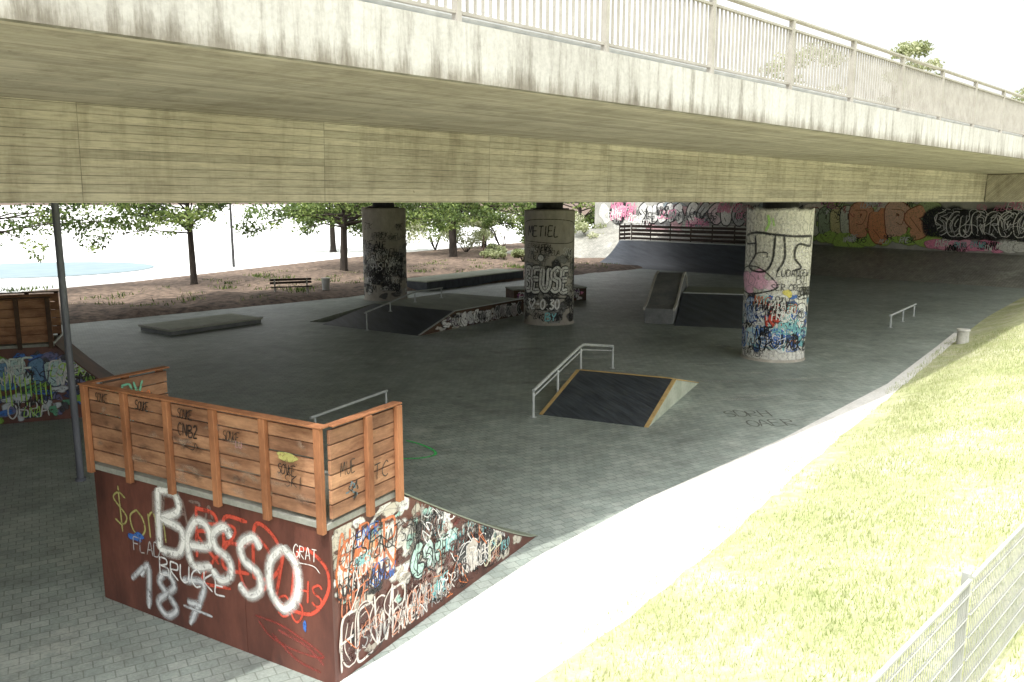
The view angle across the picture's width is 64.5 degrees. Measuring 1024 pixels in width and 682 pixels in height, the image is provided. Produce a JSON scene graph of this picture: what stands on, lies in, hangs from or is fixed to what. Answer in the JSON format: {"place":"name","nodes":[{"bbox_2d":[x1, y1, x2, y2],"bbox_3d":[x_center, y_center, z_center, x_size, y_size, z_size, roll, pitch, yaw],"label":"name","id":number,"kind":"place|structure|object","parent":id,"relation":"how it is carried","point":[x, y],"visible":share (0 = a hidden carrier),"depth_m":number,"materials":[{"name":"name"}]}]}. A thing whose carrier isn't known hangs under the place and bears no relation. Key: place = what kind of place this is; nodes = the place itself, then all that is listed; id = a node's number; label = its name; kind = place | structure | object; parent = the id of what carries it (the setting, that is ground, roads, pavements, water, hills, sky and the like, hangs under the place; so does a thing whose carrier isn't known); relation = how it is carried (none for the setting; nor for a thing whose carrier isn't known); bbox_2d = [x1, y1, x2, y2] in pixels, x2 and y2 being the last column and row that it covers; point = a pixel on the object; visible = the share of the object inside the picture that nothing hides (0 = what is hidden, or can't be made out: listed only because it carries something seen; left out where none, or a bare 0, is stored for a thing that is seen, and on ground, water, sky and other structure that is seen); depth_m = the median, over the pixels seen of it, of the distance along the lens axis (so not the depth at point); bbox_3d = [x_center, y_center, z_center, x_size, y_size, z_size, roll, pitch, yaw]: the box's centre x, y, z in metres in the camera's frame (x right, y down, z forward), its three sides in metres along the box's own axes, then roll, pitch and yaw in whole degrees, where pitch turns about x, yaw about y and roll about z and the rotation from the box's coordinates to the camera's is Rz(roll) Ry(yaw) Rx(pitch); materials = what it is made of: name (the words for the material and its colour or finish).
{"place":"outdoors","nodes":[
{"label":"outdoors","id":0,"kind":"place"},
{"bbox_2d":[0,205,592,292],"bbox_3d":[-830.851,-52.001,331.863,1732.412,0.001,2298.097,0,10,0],"label":"pale road surface","id":1,"kind":"object","parent":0,"point":[165,256],"visible":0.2,"depth_m":89.70,"materials":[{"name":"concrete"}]},
{"bbox_2d":[0,262,153,277],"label":"bluish road patch","id":2,"kind":"object","parent":1,"relation":"on","point":[27,270],"visible":0.93,"depth_m":61.07,"materials":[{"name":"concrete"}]},
{"bbox_2d":[229,204,234,266],"bbox_3d":[-21.600,-9.240,61.681,0.220,7.300,1.510,0,10,0],"label":"lamp post","id":3,"kind":"object","parent":1,"relation":"on","point":[232,241],"visible":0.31,"depth_m":62.48,"materials":[{"name":"metal"}]},
{"bbox_2d":[0,203,593,215],"bbox_3d":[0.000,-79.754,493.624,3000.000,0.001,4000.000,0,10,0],"label":"ground","id":4,"kind":"structure","parent":0,"point":[585,212],"depth_m":1419.75,"materials":[{"name":"green plant"}]},
{"bbox_2d":[59,203,237,284],"bbox_3d":[-19.001,-7.605,46.809,13.457,9.319,11.725,0,10,0],"label":"tree","id":5,"kind":"object","parent":4,"relation":"on","point":[189,216],"visible":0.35,"depth_m":45.19,"materials":[{"name":"green plant"}]},
{"bbox_2d":[240,203,409,251],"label":"tree","id":6,"kind":"object","parent":4,"relation":"on","point":[249,212],"visible":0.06,"depth_m":78.85,"materials":[{"name":"green plant"}]},
{"bbox_2d":[224,202,469,270],"bbox_3d":[-10.874,-10.189,57.623,15.785,10.746,17.659,0,10,0],"label":"tree","id":7,"kind":"object","parent":4,"relation":"on","point":[353,211],"visible":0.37,"depth_m":56.93,"materials":[{"name":"green plant"}]},
{"bbox_2d":[406,211,427,245],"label":"shrub","id":8,"kind":"object","parent":4,"relation":"on","point":[413,232],"visible":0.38,"depth_m":81.18,"materials":[{"name":"green plant"}]},
{"bbox_2d":[406,202,535,256],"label":"tree","id":9,"kind":"object","parent":4,"relation":"on","point":[471,208],"visible":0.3,"depth_m":71.01,"materials":[{"name":"green plant"}]},
{"bbox_2d":[411,202,535,246],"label":"tree","id":10,"kind":"object","parent":4,"relation":"on","point":[510,225],"visible":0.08,"depth_m":86.56,"materials":[{"name":"green plant"}]},
{"bbox_2d":[511,213,523,244],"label":"shrub","id":11,"kind":"object","parent":4,"relation":"on","point":[521,229],"visible":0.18,"depth_m":78.36,"materials":[{"name":"green plant"}]},
{"bbox_2d":[526,202,594,228],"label":"tree","id":12,"kind":"object","parent":4,"relation":"on","point":[589,218],"visible":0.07,"depth_m":92.19,"materials":[{"name":"green plant"}]},
{"bbox_2d":[575,221,606,238],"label":"shrub","id":13,"kind":"object","parent":4,"relation":"on","point":[581,226],"visible":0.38,"depth_m":74.64,"materials":[{"name":"green plant"}]},
{"bbox_2d":[759,42,845,93],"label":"tree","id":14,"kind":"object","parent":4,"relation":"on","point":[802,62],"visible":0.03,"depth_m":94.68,"materials":[{"name":"green plant"}]},
{"bbox_2d":[878,40,935,107],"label":"tree","id":15,"kind":"object","parent":4,"relation":"on","point":[906,48],"visible":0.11,"depth_m":95.68,"materials":[{"name":"green plant"}]},
{"bbox_2d":[893,58,944,91],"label":"tree","id":16,"kind":"object","parent":4,"relation":"on","point":[936,62],"visible":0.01,"depth_m":102.25,"materials":[{"name":"green plant"}]},
{"bbox_2d":[1011,88,1023,101],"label":"tree","id":17,"kind":"object","parent":4,"relation":"on","point":[1020,93],"visible":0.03,"depth_m":101.23,"materials":[{"name":"green plant"}]},
{"bbox_2d":[0,242,641,324],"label":"leaf litter soil terrain","id":18,"kind":"structure","parent":0,"point":[80,311],"depth_m":46.92,"materials":[{"name":"brown soil"}]},
{"bbox_2d":[0,203,146,262],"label":"tree","id":19,"kind":"object","parent":18,"relation":"on","point":[47,218],"visible":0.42,"depth_m":44.35,"materials":[{"name":"green plant"}]},
{"bbox_2d":[270,278,312,293],"bbox_3d":[-11.963,-2.945,43.963,2.200,0.900,0.490,-4,10,-21],"label":"park bench","id":20,"kind":"object","parent":18,"relation":"on","point":[291,281],"visible":0.87,"depth_m":44.05,"materials":[{"name":"wood"}]},
{"bbox_2d":[0,256,619,307],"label":"ground cover plants","id":21,"kind":"object","parent":18,"relation":"on","point":[299,289],"visible":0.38,"depth_m":46.75,"materials":[{"name":"green plant"}]},
{"bbox_2d":[321,277,329,289],"bbox_3d":[-10.400,-3.129,45.326,0.520,0.800,0.520,0,10,0],"label":"litter bin","id":22,"kind":"object","parent":18,"relation":"on","point":[325,283],"visible":0.91,"depth_m":45.14,"materials":[{"name":"metal"}]},
{"bbox_2d":[411,217,457,249],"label":"shrub","id":23,"kind":"object","parent":18,"relation":"on","point":[431,230],"visible":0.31,"depth_m":82.73,"materials":[{"name":"green plant"}]},
{"bbox_2d":[439,217,494,251],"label":"shrub","id":24,"kind":"object","parent":18,"relation":"on","point":[477,234],"visible":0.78,"depth_m":78.53,"materials":[{"name":"green plant"}]},
{"bbox_2d":[479,243,506,258],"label":"shrub","id":25,"kind":"object","parent":18,"relation":"on","point":[493,250],"visible":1,"depth_m":69.43,"materials":[{"name":"green plant"}]},
{"bbox_2d":[474,208,521,245],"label":"shrub","id":26,"kind":"object","parent":18,"relation":"on","point":[496,227],"visible":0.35,"depth_m":83.68,"materials":[{"name":"green plant"}]},
{"bbox_2d":[511,248,523,261],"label":"shrub","id":27,"kind":"object","parent":18,"relation":"on","point":[517,253],"visible":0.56,"depth_m":66.23,"materials":[{"name":"green plant"}]},
{"bbox_2d":[575,212,585,230],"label":"shrub","id":28,"kind":"object","parent":18,"relation":"on","point":[576,217],"visible":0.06,"depth_m":81.89,"materials":[{"name":"green plant"}]},
{"bbox_2d":[0,269,1023,681],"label":"plaza pavement","id":29,"kind":"structure","parent":0,"point":[480,445],"depth_m":19.97,"materials":[{"name":"concrete"}]},
{"bbox_2d":[0,291,133,423],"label":"quarter pipe","id":30,"kind":"object","parent":29,"relation":"on","point":[33,380],"visible":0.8,"depth_m":18.52,"materials":[{"name":"wood"}]},
{"bbox_2d":[51,203,85,481],"bbox_3d":[-7.840,-0.469,14.226,0.180,6.100,0.180,0,10,0],"label":"steel pole","id":31,"kind":"object","parent":29,"relation":"on","point":[81,477],"visible":0.87,"depth_m":14.27,"materials":[{"name":"grey metal"}]},
{"bbox_2d":[138,313,262,335],"bbox_3d":[-12.549,-0.707,32.880,2.230,0.246,4.230,7,12,35],"label":"manual pad","id":32,"kind":"object","parent":29,"relation":"on","point":[184,326],"visible":1,"depth_m":32.24,"materials":[{"name":"grey concrete"}]},
{"bbox_2d":[77,366,537,681],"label":"quarter pipe","id":33,"kind":"object","parent":29,"relation":"on","point":[353,558],"visible":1,"depth_m":9.02,"materials":[{"name":"wood"}]},
{"bbox_2d":[309,389,387,422],"bbox_3d":[-3.720,1.615,18.877,0.170,0.413,2.889,5,11,26],"label":"grind rail","id":34,"kind":"object","parent":29,"relation":"on","point":[346,404],"visible":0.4,"depth_m":18.73,"materials":[{"name":"metal"}]},
{"bbox_2d":[361,202,407,300],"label":"bridge pier","id":35,"kind":"structure","parent":29,"relation":"on","point":[384,249],"depth_m":41.15,"materials":[{"name":"concrete"}]},
{"bbox_2d":[310,293,523,335],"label":"funbox ramp","id":36,"kind":"structure","parent":29,"relation":"on","point":[425,315],"depth_m":33.43,"materials":[{"name":"concrete"}]},
{"bbox_2d":[364,287,442,330],"bbox_3d":[-4.534,-1.434,34.269,0.357,1.163,5.866,5,11,26],"label":"grind rail","id":37,"kind":"object","parent":36,"relation":"on","point":[414,292],"visible":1,"depth_m":33.95,"materials":[{"name":"metal"}]},
{"bbox_2d":[407,268,523,290],"bbox_3d":[-2.913,-3.846,50.203,2.250,0.560,9.550,7,12,35],"label":"grind ledge","id":38,"kind":"object","parent":29,"relation":"on","point":[455,280],"visible":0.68,"depth_m":48.76,"materials":[{"name":"grey concrete"}]},
{"bbox_2d":[505,284,586,300],"bbox_3d":[1.749,-2.452,41.743,3.960,0.680,1.460,-3,10,-17],"label":"skate box","id":39,"kind":"object","parent":29,"relation":"on","point":[519,292],"visible":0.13,"depth_m":41.45,"materials":[{"name":"paint"}]},
{"bbox_2d":[523,202,574,325],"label":"bridge pier","id":40,"kind":"structure","parent":29,"relation":"on","point":[549,232],"depth_m":32.93,"materials":[{"name":"concrete"}]},
{"bbox_2d":[530,343,614,417],"bbox_3d":[1.800,0.713,21.777,0.212,1.208,6.417,4,11,24],"label":"grind rail","id":41,"kind":"object","parent":29,"relation":"on","point":[550,374],"visible":0.8,"depth_m":20.63,"materials":[{"name":"metal"}]},
{"bbox_2d":[539,369,698,427],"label":"wedge ramp","id":42,"kind":"structure","parent":29,"relation":"on","point":[639,400],"depth_m":19.76,"materials":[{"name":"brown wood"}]},
{"bbox_2d":[600,223,745,275],"bbox_3d":[13.575,-7.048,60.992,15.680,3.235,5.495,10,14,44],"label":"quarter pipe","id":43,"kind":"object","parent":29,"relation":"on","point":[697,255],"visible":0.61,"depth_m":62.41,"materials":[{"name":"metal"}]},
{"bbox_2d":[740,202,814,362],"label":"bridge pier","id":44,"kind":"structure","parent":29,"relation":"on","point":[778,250],"depth_m":25.27,"materials":[{"name":"concrete"}]},
{"bbox_2d":[0,0,1023,202],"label":"road bridge","id":45,"kind":"structure","parent":44,"relation":"on","point":[229,101],"depth_m":10.51,"materials":[{"name":"concrete"}]},
{"bbox_2d":[359,0,1021,136],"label":"crash barrier","id":46,"kind":"object","parent":45,"relation":"on","point":[407,7],"visible":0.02,"depth_m":12.17,"materials":[{"name":"metal"}]},
{"bbox_2d":[389,0,1023,136],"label":"bridge railing","id":47,"kind":"object","parent":45,"relation":"on","point":[940,96],"visible":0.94,"depth_m":12.57,"materials":[{"name":"grey metal"}]},
{"bbox_2d":[889,303,916,327],"bbox_3d":[16.500,-1.099,34.209,0.179,0.563,4.561,8,12,37],"label":"grind rail","id":48,"kind":"object","parent":29,"relation":"on","point":[899,311],"visible":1,"depth_m":34.19,"materials":[{"name":"metal"}]},
{"bbox_2d":[956,328,970,343],"bbox_3d":[15.900,-0.139,28.590,0.460,0.580,0.460,0,10,0],"label":"litter bin","id":49,"kind":"object","parent":29,"relation":"on","point":[962,336],"visible":0.89,"depth_m":28.44,"materials":[{"name":"grey metal"}]},
{"bbox_2d":[340,333,956,681],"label":"pale path","id":50,"kind":"structure","parent":0,"point":[515,625],"depth_m":10.99,"materials":[{"name":"concrete"}]},
{"bbox_2d":[643,271,743,328],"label":"hubba bank","id":51,"kind":"structure","parent":0,"point":[672,297],"depth_m":34.88,"materials":[{"name":"grey concrete"}]},
{"bbox_2d":[418,0,1023,202],"label":"sky","id":52,"kind":"structure","parent":0,"point":[980,40],"materials":[{"name":"white"}]},
{"bbox_2d":[505,228,1023,287],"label":"paved embankment terrain","id":53,"kind":"structure","parent":0,"point":[984,269],"depth_m":54.73,"materials":[{"name":"grey concrete"}]},
{"bbox_2d":[595,202,1023,255],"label":"abutment wall","id":54,"kind":"structure","parent":53,"relation":"on","point":[985,227],"depth_m":57.77,"materials":[{"name":"paint"}]},
{"bbox_2d":[519,297,1023,681],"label":"grass bank terrain","id":55,"kind":"structure","parent":0,"point":[1011,314],"depth_m":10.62,"materials":[{"name":"green plant"}]},
{"bbox_2d":[868,522,1023,681],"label":"wire fence","id":56,"kind":"object","parent":55,"relation":"on","point":[963,591],"visible":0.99,"depth_m":6.55,"materials":[{"name":"metal"}]}
]}

